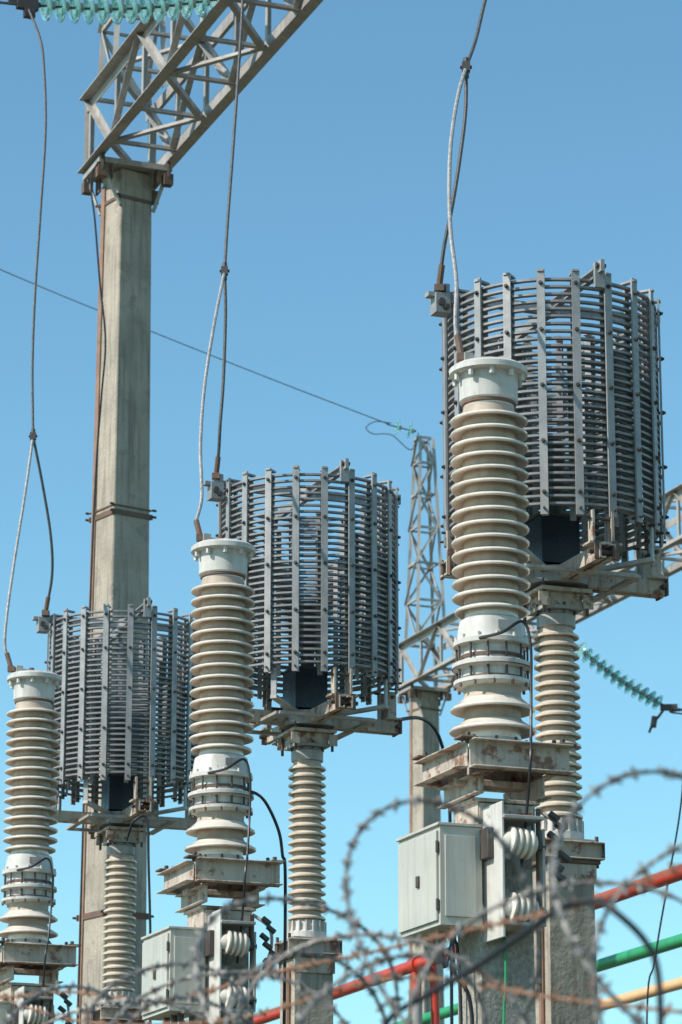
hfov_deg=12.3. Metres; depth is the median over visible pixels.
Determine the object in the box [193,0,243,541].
dropper cable
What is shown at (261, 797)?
signal cable
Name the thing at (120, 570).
lattice gantry
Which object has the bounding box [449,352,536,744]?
capacitor voltage transformer
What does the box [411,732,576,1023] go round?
concrete support column
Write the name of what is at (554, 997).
barbed wire strand
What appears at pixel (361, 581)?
line trap
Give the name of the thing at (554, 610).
post insulator
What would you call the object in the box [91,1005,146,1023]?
concrete support column
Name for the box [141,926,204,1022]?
electrical junction box
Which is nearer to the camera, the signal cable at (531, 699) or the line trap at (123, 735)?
the signal cable at (531, 699)
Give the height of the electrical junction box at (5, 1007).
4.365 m
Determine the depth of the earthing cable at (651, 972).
30.05 m
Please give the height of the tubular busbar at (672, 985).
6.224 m
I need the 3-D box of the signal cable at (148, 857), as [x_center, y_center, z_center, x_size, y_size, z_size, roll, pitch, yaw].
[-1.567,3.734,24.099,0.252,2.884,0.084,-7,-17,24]
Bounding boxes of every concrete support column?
[0,938,80,1023]
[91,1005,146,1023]
[155,852,285,1023]
[274,933,341,1023]
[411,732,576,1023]
[532,836,604,1023]
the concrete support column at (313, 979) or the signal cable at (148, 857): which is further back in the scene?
the signal cable at (148, 857)
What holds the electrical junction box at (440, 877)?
attached to the concrete support column at (464, 773)
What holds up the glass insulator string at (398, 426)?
attached to the earth wire
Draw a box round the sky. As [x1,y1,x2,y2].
[0,0,681,1023]
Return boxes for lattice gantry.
[72,0,322,1023]
[397,435,681,1023]
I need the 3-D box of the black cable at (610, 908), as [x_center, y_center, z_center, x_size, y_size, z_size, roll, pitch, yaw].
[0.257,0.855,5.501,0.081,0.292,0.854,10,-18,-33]
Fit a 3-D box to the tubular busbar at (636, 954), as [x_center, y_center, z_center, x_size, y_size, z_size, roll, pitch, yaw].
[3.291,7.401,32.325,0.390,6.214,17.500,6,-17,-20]
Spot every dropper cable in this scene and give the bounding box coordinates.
[3,9,53,672]
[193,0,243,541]
[434,0,486,362]
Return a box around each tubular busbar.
[253,868,681,1023]
[392,933,681,1023]
[602,977,681,1009]
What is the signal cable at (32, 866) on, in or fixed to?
attached to the capacitor voltage transformer at (26, 898)
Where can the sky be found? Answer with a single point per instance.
(572, 154)
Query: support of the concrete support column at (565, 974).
on the ground
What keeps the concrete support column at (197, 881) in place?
on the ground
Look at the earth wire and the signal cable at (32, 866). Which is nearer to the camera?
the signal cable at (32, 866)
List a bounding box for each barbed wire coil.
[3,765,681,1023]
[45,843,681,1023]
[128,946,491,1023]
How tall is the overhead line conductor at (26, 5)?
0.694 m
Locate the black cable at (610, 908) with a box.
[382,897,663,1023]
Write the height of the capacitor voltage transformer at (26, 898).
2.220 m
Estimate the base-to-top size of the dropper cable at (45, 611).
6.756 m
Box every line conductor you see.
[0,0,38,18]
[648,704,681,732]
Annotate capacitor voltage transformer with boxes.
[0,665,61,943]
[184,533,255,859]
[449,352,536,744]
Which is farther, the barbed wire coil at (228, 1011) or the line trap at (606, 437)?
the line trap at (606, 437)
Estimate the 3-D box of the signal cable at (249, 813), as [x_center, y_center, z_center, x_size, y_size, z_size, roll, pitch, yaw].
[-0.680,2.220,20.217,0.318,1.329,0.180,-11,-19,34]
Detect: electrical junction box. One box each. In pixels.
[0,1001,12,1023]
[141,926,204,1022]
[396,822,482,1023]
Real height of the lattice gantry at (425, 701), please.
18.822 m
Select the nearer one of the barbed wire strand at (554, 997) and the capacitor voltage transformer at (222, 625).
the barbed wire strand at (554, 997)
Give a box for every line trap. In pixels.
[32,597,197,839]
[203,458,401,745]
[425,259,669,605]
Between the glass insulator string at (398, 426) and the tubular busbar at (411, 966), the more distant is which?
the glass insulator string at (398, 426)
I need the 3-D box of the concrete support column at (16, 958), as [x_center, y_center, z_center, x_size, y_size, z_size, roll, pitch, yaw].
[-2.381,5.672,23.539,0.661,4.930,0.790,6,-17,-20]
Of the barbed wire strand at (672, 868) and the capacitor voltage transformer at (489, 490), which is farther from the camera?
the capacitor voltage transformer at (489, 490)
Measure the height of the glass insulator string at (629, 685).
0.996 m
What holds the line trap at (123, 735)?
on the post insulator at (119, 918)
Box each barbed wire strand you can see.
[0,861,681,1005]
[0,973,681,1023]
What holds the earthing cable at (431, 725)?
attached to the line trap at (361, 581)
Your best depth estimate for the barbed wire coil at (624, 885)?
6.25 m
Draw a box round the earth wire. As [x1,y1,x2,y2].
[0,269,418,449]
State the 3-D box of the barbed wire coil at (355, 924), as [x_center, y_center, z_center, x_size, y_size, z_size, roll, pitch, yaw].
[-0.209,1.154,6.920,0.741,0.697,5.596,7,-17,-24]
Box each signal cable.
[16,857,52,1006]
[125,815,151,1023]
[207,758,251,963]
[245,789,286,1023]
[479,620,532,867]
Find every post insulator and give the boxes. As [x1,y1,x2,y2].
[95,821,145,1010]
[277,720,337,942]
[522,577,595,841]
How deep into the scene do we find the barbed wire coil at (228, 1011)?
6.45 m
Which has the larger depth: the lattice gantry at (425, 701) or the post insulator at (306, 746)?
the lattice gantry at (425, 701)
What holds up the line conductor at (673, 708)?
attached to the glass insulator string at (629, 685)
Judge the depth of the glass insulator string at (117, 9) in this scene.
29.26 m
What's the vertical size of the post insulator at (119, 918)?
1.512 m
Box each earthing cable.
[77,162,105,1023]
[395,716,453,1023]
[646,789,681,1023]
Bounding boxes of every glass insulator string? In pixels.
[39,0,217,24]
[387,419,415,438]
[576,642,663,709]
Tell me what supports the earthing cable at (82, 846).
attached to the lattice gantry at (120, 570)

